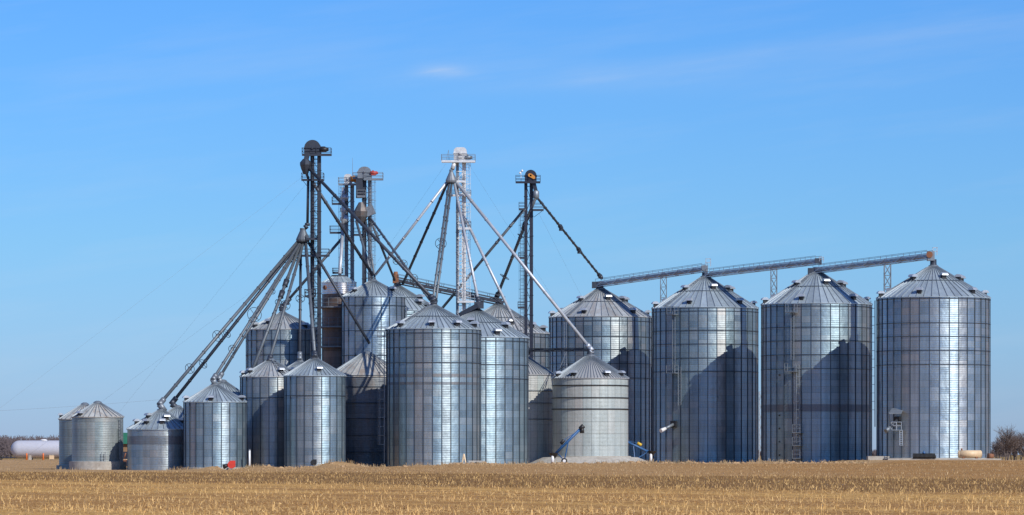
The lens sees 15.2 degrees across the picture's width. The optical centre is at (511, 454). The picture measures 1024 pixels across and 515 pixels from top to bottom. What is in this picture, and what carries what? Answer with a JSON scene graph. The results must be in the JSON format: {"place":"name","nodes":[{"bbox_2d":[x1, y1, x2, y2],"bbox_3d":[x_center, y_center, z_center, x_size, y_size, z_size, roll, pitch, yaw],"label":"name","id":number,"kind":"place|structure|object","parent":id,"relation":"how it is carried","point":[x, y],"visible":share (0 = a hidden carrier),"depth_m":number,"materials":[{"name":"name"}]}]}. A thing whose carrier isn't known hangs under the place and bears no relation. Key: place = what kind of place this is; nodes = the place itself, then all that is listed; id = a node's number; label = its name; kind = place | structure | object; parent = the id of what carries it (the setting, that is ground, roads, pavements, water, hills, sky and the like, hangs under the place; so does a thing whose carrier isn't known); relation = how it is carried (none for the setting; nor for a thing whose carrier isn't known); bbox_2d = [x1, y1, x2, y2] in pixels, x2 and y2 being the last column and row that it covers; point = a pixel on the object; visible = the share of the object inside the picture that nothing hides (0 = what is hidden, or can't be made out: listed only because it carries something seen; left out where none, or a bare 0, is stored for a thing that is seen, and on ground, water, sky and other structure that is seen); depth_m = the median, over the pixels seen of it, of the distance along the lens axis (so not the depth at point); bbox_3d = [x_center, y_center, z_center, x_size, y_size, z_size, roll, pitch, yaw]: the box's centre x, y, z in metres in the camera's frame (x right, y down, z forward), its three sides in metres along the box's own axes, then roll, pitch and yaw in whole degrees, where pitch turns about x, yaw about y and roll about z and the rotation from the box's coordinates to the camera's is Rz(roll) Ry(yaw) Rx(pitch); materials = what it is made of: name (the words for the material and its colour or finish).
{"place":"outdoors","nodes":[
{"label":"outdoors","id":0,"kind":"place"},
{"bbox_2d":[123,433,126,465],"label":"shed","id":1,"kind":"structure","parent":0,"point":[124,443],"depth_m":537.50,"materials":[{"name":"green paint"}]},
{"bbox_2d":[0,455,1023,514],"bbox_3d":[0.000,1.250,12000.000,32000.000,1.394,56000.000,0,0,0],"label":"ground","id":2,"kind":"structure","parent":0,"point":[34,464],"depth_m":188.57,"materials":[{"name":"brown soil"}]},
{"bbox_2d":[0,434,58,456],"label":"bare woods","id":3,"kind":"object","parent":2,"relation":"on","point":[6,443],"visible":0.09,"depth_m":1690.82,"materials":[{"name":"plant"}]},
{"bbox_2d":[11,438,58,459],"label":"gas tank","id":4,"kind":"object","parent":2,"relation":"on","point":[20,448],"visible":0.56,"depth_m":653.74,"materials":[{"name":"metal"}]},
{"bbox_2d":[56,402,88,468],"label":"grain bin","id":5,"kind":"object","parent":2,"relation":"on","point":[65,439],"visible":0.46,"depth_m":478.76,"materials":[{"name":"metal"}]},
{"bbox_2d":[69,401,125,469],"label":"grain bin","id":6,"kind":"object","parent":2,"relation":"on","point":[97,435],"visible":0.87,"depth_m":467.35,"materials":[{"name":"metal"}]},
{"bbox_2d":[126,409,182,469],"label":"grain bin","id":7,"kind":"object","parent":2,"relation":"on","point":[155,440],"visible":0.77,"depth_m":462.48,"materials":[{"name":"metal"}]},
{"bbox_2d":[167,405,182,417],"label":"grain bin","id":8,"kind":"object","parent":2,"relation":"on","point":[176,410],"visible":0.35,"depth_m":480.82,"materials":[{"name":"metal"}]},
{"bbox_2d":[181,383,246,469],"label":"grain bin","id":9,"kind":"object","parent":2,"relation":"on","point":[214,425],"visible":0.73,"depth_m":457.93,"materials":[{"name":"metal"}]},
{"bbox_2d":[217,379,239,395],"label":"grain bin","id":10,"kind":"object","parent":2,"relation":"on","point":[224,383],"visible":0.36,"depth_m":473.98,"materials":[{"name":"metal"}]},
{"bbox_2d":[222,461,234,469],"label":"aeration fan","id":11,"kind":"object","parent":2,"relation":"on","point":[231,465],"visible":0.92,"depth_m":454.79},
{"bbox_2d":[249,449,250,465],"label":"marker post","id":12,"kind":"object","parent":2,"relation":"on","point":[249,457],"visible":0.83,"depth_m":457.90,"materials":[{"name":"white paint"}]},
{"bbox_2d":[239,358,293,466],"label":"grain bin","id":13,"kind":"object","parent":2,"relation":"on","point":[262,387],"visible":0.64,"depth_m":466.02,"materials":[{"name":"metal"}]},
{"bbox_2d":[246,311,316,371],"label":"grain bin","id":14,"kind":"object","parent":2,"relation":"on","point":[285,351],"visible":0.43,"depth_m":507.00,"materials":[{"name":"metal"}]},
{"bbox_2d":[288,360,303,367],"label":"grain bin","id":15,"kind":"object","parent":2,"relation":"on","point":[296,364],"visible":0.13,"depth_m":476.24,"materials":[{"name":"metal"}]},
{"bbox_2d":[296,140,331,358],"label":"bucket elevator","id":16,"kind":"object","parent":2,"relation":"on","point":[313,149],"visible":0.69,"depth_m":486.27,"materials":[{"name":"metal"}]},
{"bbox_2d":[12,187,288,398],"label":"guy wire","id":17,"kind":"object","parent":16,"relation":"attached to","point":[152,291],"visible":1,"depth_m":480.05,"materials":[{"name":"metal"}]},
{"bbox_2d":[120,184,305,410],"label":"guy wire","id":18,"kind":"object","parent":16,"relation":"attached to","point":[224,283],"visible":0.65,"depth_m":536.97,"materials":[{"name":"metal"}]},
{"bbox_2d":[157,241,298,410],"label":"grain spout","id":19,"kind":"object","parent":16,"relation":"attached to","point":[161,402],"visible":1,"depth_m":474.08,"materials":[{"name":"grey metal"}]},
{"bbox_2d":[169,247,295,407],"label":"grain spout","id":20,"kind":"object","parent":16,"relation":"attached to","point":[173,401],"visible":0.95,"depth_m":483.49,"materials":[{"name":"metal"}]},
{"bbox_2d":[210,242,300,383],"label":"grain spout","id":21,"kind":"object","parent":16,"relation":"attached to","point":[213,378],"visible":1,"depth_m":471.92,"materials":[{"name":"grey metal"}]},
{"bbox_2d":[216,254,294,381],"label":"grain spout","id":22,"kind":"object","parent":16,"relation":"attached to","point":[220,376],"visible":0.77,"depth_m":478.70,"materials":[{"name":"grey metal"}]},
{"bbox_2d":[252,243,301,367],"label":"grain spout","id":23,"kind":"object","parent":16,"relation":"attached to","point":[284,286],"visible":1,"depth_m":478.93,"materials":[{"name":"grey metal"}]},
{"bbox_2d":[267,243,303,360],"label":"grain spout","id":24,"kind":"object","parent":16,"relation":"attached to","point":[270,357],"visible":1,"depth_m":476.89,"materials":[{"name":"grey metal"}]},
{"bbox_2d":[296,254,304,360],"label":"grain spout","id":25,"kind":"object","parent":16,"relation":"attached to","point":[299,355],"visible":1,"depth_m":480.80,"materials":[{"name":"metal"}]},
{"bbox_2d":[304,242,317,359],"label":"grain spout","id":26,"kind":"object","parent":16,"relation":"attached to","point":[314,351],"visible":1,"depth_m":472.62,"materials":[{"name":"grey metal"}]},
{"bbox_2d":[307,242,370,343],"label":"grain spout","id":27,"kind":"object","parent":16,"relation":"attached to","point":[341,296],"visible":1,"depth_m":485.90,"materials":[{"name":"metal"}]},
{"bbox_2d":[313,182,373,275],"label":"grain spout","id":28,"kind":"object","parent":16,"relation":"attached to","point":[347,235],"visible":1,"depth_m":491.77,"materials":[{"name":"metal"}]},
{"bbox_2d":[308,167,437,303],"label":"grain spout","id":29,"kind":"object","parent":16,"relation":"attached to","point":[376,239],"visible":1,"depth_m":476.10,"materials":[{"name":"metal"}]},
{"bbox_2d":[311,459,316,465],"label":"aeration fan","id":30,"kind":"object","parent":2,"relation":"on","point":[313,462],"visible":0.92,"depth_m":456.44},
{"bbox_2d":[283,357,345,467],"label":"grain bin","id":31,"kind":"object","parent":2,"relation":"on","point":[314,409],"visible":0.88,"depth_m":458.88,"materials":[{"name":"metal"}]},
{"bbox_2d":[316,275,356,368],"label":"bin","id":32,"kind":"object","parent":2,"relation":"on","point":[331,325],"visible":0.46,"depth_m":499.95,"materials":[{"name":"metal"}]},
{"bbox_2d":[330,158,363,280],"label":"bucket elevator","id":33,"kind":"object","parent":2,"relation":"on","point":[348,180],"visible":0.39,"depth_m":508.06,"materials":[{"name":"grey metal"}]},
{"bbox_2d":[278,238,340,310],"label":"grain spout","id":34,"kind":"object","parent":33,"relation":"attached to","point":[305,279],"visible":0.56,"depth_m":509.82,"materials":[{"name":"grey metal"}]},
{"bbox_2d":[337,351,385,466],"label":"grain bin","id":35,"kind":"object","parent":2,"relation":"on","point":[363,372],"visible":0.38,"depth_m":481.10,"materials":[{"name":"metal"}]},
{"bbox_2d":[352,167,382,283],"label":"bucket elevator","id":36,"kind":"object","parent":2,"relation":"on","point":[362,212],"visible":0.42,"depth_m":505.06,"materials":[{"name":"metal"}]},
{"bbox_2d":[355,220,372,278],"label":"grain spout","id":37,"kind":"object","parent":36,"relation":"attached to","point":[362,243],"visible":0.94,"depth_m":501.20,"materials":[{"name":"grey metal"}]},
{"bbox_2d":[365,221,375,278],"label":"grain spout","id":38,"kind":"object","parent":36,"relation":"attached to","point":[371,257],"visible":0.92,"depth_m":500.20,"materials":[{"name":"grey metal"}]},
{"bbox_2d":[368,216,395,280],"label":"grain spout","id":39,"kind":"object","parent":36,"relation":"attached to","point":[388,264],"visible":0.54,"depth_m":508.89,"materials":[{"name":"grey metal"}]},
{"bbox_2d":[368,216,429,300],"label":"grain spout","id":40,"kind":"object","parent":36,"relation":"attached to","point":[389,244],"visible":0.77,"depth_m":489.68,"materials":[{"name":"grey metal"}]},
{"bbox_2d":[341,279,406,365],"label":"grain bin","id":41,"kind":"object","parent":2,"relation":"on","point":[373,304],"visible":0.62,"depth_m":493.50,"materials":[{"name":"metal"}]},
{"bbox_2d":[393,284,430,317],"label":"grain bin","id":42,"kind":"object","parent":2,"relation":"on","point":[414,303],"visible":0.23,"depth_m":508.50,"materials":[{"name":"metal"}]},
{"bbox_2d":[377,304,481,466],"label":"grain bin","id":43,"kind":"object","parent":2,"relation":"on","point":[433,384],"visible":0.98,"depth_m":463.18,"materials":[{"name":"metal"}]},
{"bbox_2d":[2,459,874,470],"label":"dry weeds","id":44,"kind":"object","parent":2,"relation":"on","point":[621,462],"visible":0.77,"depth_m":448.74,"materials":[{"name":"plant"}]},
{"bbox_2d":[441,147,475,315],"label":"bucket elevator","id":45,"kind":"object","parent":2,"relation":"on","point":[460,154],"visible":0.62,"depth_m":494.61,"materials":[{"name":"grey metal"}]},
{"bbox_2d":[375,182,446,275],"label":"grain spout","id":46,"kind":"object","parent":45,"relation":"attached to","point":[412,226],"visible":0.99,"depth_m":495.19,"materials":[{"name":"metal"}]},
{"bbox_2d":[401,183,447,284],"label":"grain spout","id":47,"kind":"object","parent":45,"relation":"attached to","point":[425,231],"visible":0.97,"depth_m":502.19,"materials":[{"name":"metal"}]},
{"bbox_2d":[430,183,449,303],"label":"grain spout","id":48,"kind":"object","parent":45,"relation":"attached to","point":[441,242],"visible":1,"depth_m":480.06,"materials":[{"name":"grey metal"}]},
{"bbox_2d":[435,184,452,298],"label":"grain spout","id":49,"kind":"object","parent":45,"relation":"attached to","point":[443,244],"visible":1,"depth_m":480.50,"materials":[{"name":"grey metal"}]},
{"bbox_2d":[453,183,480,301],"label":"grain spout","id":50,"kind":"object","parent":45,"relation":"attached to","point":[477,298],"visible":1,"depth_m":487.22,"materials":[{"name":"metal"}]},
{"bbox_2d":[464,218,522,332],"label":"grain spout","id":51,"kind":"object","parent":45,"relation":"attached to","point":[494,279],"visible":0.66,"depth_m":492.50,"materials":[{"name":"metal"}]},
{"bbox_2d":[456,182,593,352],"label":"grain spout","id":52,"kind":"object","parent":45,"relation":"attached to","point":[539,285],"visible":1,"depth_m":490.05,"materials":[{"name":"metal"}]},
{"bbox_2d":[459,309,528,463],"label":"grain bin","id":53,"kind":"object","parent":2,"relation":"on","point":[505,391],"visible":0.59,"depth_m":476.33,"materials":[{"name":"metal"}]},
{"bbox_2d":[458,302,483,316],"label":"roof chute","id":54,"kind":"object","parent":53,"relation":"on","point":[477,305],"visible":0.98,"depth_m":480.30,"materials":[{"name":"metal"}]},
{"bbox_2d":[0,478,1023,514],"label":"straw stubble","id":55,"kind":"object","parent":2,"relation":"on","point":[454,509],"visible":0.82,"depth_m":132.21,"materials":[{"name":"beige plant"}]},
{"bbox_2d":[0,470,1023,497],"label":"corn stubble","id":56,"kind":"object","parent":2,"relation":"on","point":[548,483],"visible":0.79,"depth_m":240.03,"materials":[{"name":"brown plant"}]},
{"bbox_2d":[484,303,549,369],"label":"grain bin","id":57,"kind":"object","parent":2,"relation":"on","point":[541,334],"visible":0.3,"depth_m":512.94,"materials":[{"name":"metal"}]},
{"bbox_2d":[393,272,503,304],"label":"conveyor","id":58,"kind":"object","parent":57,"relation":"on","point":[485,299],"visible":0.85,"depth_m":513.52,"materials":[{"name":"black metal"}]},
{"bbox_2d":[516,170,543,358],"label":"bucket elevator","id":59,"kind":"object","parent":2,"relation":"on","point":[531,176],"visible":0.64,"depth_m":504.73,"materials":[{"name":"black metal"}]},
{"bbox_2d":[442,209,525,307],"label":"grain spout","id":60,"kind":"object","parent":59,"relation":"attached to","point":[488,252],"visible":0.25,"depth_m":507.53,"materials":[{"name":"grey metal"}]},
{"bbox_2d":[493,198,535,298],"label":"grain spout","id":61,"kind":"object","parent":59,"relation":"attached to","point":[510,261],"visible":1,"depth_m":511.29,"materials":[{"name":"grey metal"}]},
{"bbox_2d":[538,198,602,279],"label":"grain spout","id":62,"kind":"object","parent":59,"relation":"attached to","point":[578,249],"visible":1,"depth_m":529.13,"materials":[{"name":"metal"}]},
{"bbox_2d":[529,357,554,462],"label":"grain bin","id":63,"kind":"object","parent":2,"relation":"on","point":[540,412],"visible":0.34,"depth_m":489.87,"materials":[{"name":"metal"}]},
{"bbox_2d":[549,424,584,462],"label":"portable auger","id":64,"kind":"object","parent":2,"relation":"on","point":[580,430],"visible":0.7,"depth_m":463.83,"materials":[{"name":"blue paint"}]},
{"bbox_2d":[531,457,645,462],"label":"gravel pad","id":65,"kind":"object","parent":2,"relation":"on","point":[581,459],"visible":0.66,"depth_m":481.09,"materials":[{"name":"gravel"}]},
{"bbox_2d":[550,354,630,456],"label":"grain bin","id":66,"kind":"object","parent":65,"relation":"on","point":[590,392],"visible":0.97,"depth_m":482.95,"materials":[{"name":"metal"}]},
{"bbox_2d":[529,348,593,370],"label":"conveyor","id":67,"kind":"object","parent":66,"relation":"on","point":[552,350],"visible":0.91,"depth_m":489.41,"materials":[{"name":"metal"}]},
{"bbox_2d":[548,287,651,461],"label":"grain bin","id":68,"kind":"object","parent":2,"relation":"on","point":[617,334],"visible":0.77,"depth_m":545.53,"materials":[{"name":"metal"}]},
{"bbox_2d":[592,258,710,287],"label":"conveyor","id":69,"kind":"object","parent":68,"relation":"on","point":[646,277],"visible":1,"depth_m":542.08,"materials":[{"name":"metal"}]},
{"bbox_2d":[628,441,655,460],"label":"portable auger","id":70,"kind":"object","parent":2,"relation":"on","point":[651,453],"visible":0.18,"depth_m":499.83,"materials":[{"name":"blue paint"}]},
{"bbox_2d":[651,276,758,462],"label":"grain bin","id":71,"kind":"object","parent":2,"relation":"on","point":[705,345],"visible":0.96,"depth_m":527.76,"materials":[{"name":"metal"}]},
{"bbox_2d":[660,277,666,301],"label":"lattice support","id":72,"kind":"object","parent":71,"relation":"on","point":[662,290],"visible":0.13,"depth_m":545.54,"materials":[{"name":"grey metal"}]},
{"bbox_2d":[659,421,676,432],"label":"discharge arm","id":73,"kind":"object","parent":71,"relation":"attached to","point":[673,424],"visible":1,"depth_m":527.49},
{"bbox_2d":[702,256,823,276],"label":"conveyor","id":74,"kind":"object","parent":71,"relation":"on","point":[769,267],"visible":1,"depth_m":524.85,"materials":[{"name":"metal"}]},
{"bbox_2d":[759,391,760,459],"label":"lattice support","id":75,"kind":"object","parent":2,"relation":"on","point":[759,424],"visible":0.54,"depth_m":565.72,"materials":[{"name":"metal"}]},
{"bbox_2d":[760,271,872,461],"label":"grain bin","id":76,"kind":"object","parent":2,"relation":"on","point":[815,366],"visible":0.93,"depth_m":510.75,"materials":[{"name":"metal"}]},
{"bbox_2d":[770,270,776,297],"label":"lattice support","id":77,"kind":"object","parent":76,"relation":"on","point":[771,278],"visible":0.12,"depth_m":531.36,"materials":[{"name":"grey metal"}]},
{"bbox_2d":[808,247,937,273],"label":"conveyor","id":78,"kind":"object","parent":76,"relation":"on","point":[929,256],"visible":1,"depth_m":507.24,"materials":[{"name":"metal"}]},
{"bbox_2d":[866,456,889,459],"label":"culvert block","id":79,"kind":"structure","parent":2,"relation":"on","point":[875,457],"depth_m":495.80,"materials":[{"name":"concrete"}]},
{"bbox_2d":[758,449,1023,456],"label":"bare woods","id":80,"kind":"object","parent":2,"relation":"on","point":[874,453],"visible":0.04,"depth_m":2584.30,"materials":[{"name":"brown plant"}]},
{"bbox_2d":[869,265,990,457],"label":"grain bin","id":81,"kind":"object","parent":2,"relation":"on","point":[933,352],"visible":0.94,"depth_m":493.85,"materials":[{"name":"metal"}]},
{"bbox_2d":[884,265,890,291],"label":"lattice support","id":82,"kind":"object","parent":81,"relation":"on","point":[886,278],"visible":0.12,"depth_m":513.54,"materials":[{"name":"grey metal"}]},
{"bbox_2d":[884,417,900,432],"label":"discharge arm","id":83,"kind":"object","parent":81,"relation":"attached to","point":[897,420],"visible":1,"depth_m":493.90},
{"bbox_2d":[889,408,902,421],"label":"awning","id":84,"kind":"object","parent":81,"relation":"attached to","point":[895,411],"visible":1,"depth_m":493.58,"materials":[{"name":"grey metal"}]},
{"bbox_2d":[884,458,1000,459],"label":"concrete slab","id":85,"kind":"structure","parent":2,"relation":"on","point":[944,458],"depth_m":490.00,"materials":[{"name":"grey concrete"}]},
{"bbox_2d":[958,448,981,457],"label":"fuel tank","id":86,"kind":"object","parent":85,"relation":"on","point":[962,453],"visible":1,"depth_m":490.10,"materials":[{"name":"beige metal"}]},
{"bbox_2d":[987,453,993,457],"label":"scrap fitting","id":87,"kind":"object","parent":85,"relation":"on","point":[989,455],"visible":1,"depth_m":492.37,"materials":[{"name":"metal"}]},
{"bbox_2d":[991,433,1004,457],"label":"bare tree","id":88,"kind":"object","parent":2,"relation":"on","point":[998,448],"visible":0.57,"depth_m":619.84,"materials":[{"name":"brown plant"}]},
{"bbox_2d":[991,424,1022,459],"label":"bare tree","id":89,"kind":"object","parent":2,"relation":"on","point":[1008,439],"visible":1,"depth_m":599.99,"materials":[{"name":"brown plant"}]},
{"bbox_2d":[999,433,1022,459],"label":"bare tree","id":90,"kind":"object","parent":2,"relation":"on","point":[1013,455],"visible":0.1,"depth_m":614.70,"materials":[{"name":"brown plant"}]},
{"bbox_2d":[1008,431,1023,459],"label":"bare tree","id":91,"kind":"object","parent":2,"relation":"on","point":[1020,453],"visible":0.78,"depth_m":605.90,"materials":[{"name":"brown plant"}]},
{"bbox_2d":[1012,433,1023,455],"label":"bare tree","id":92,"kind":"object","parent":2,"relation":"on","point":[1021,448],"visible":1,"depth_m":602.62,"materials":[{"name":"brown plant"}]},
{"bbox_2d":[0,0,1023,454],"label":"sky","id":93,"kind":"structure","parent":0,"point":[136,136],"materials":[{"name":"blue"}]},
{"bbox_2d":[210,461,868,469],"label":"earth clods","id":94,"kind":"object","parent":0,"point":[472,463],"visible":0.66,"depth_m":445.15,"materials":[{"name":"brown soil"}]},
{"bbox_2d":[913,453,935,458],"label":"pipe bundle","id":95,"kind":"object","parent":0,"point":[924,456],"visible":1,"depth_m":489.87,"materials":[{"name":"metal"}]}
]}

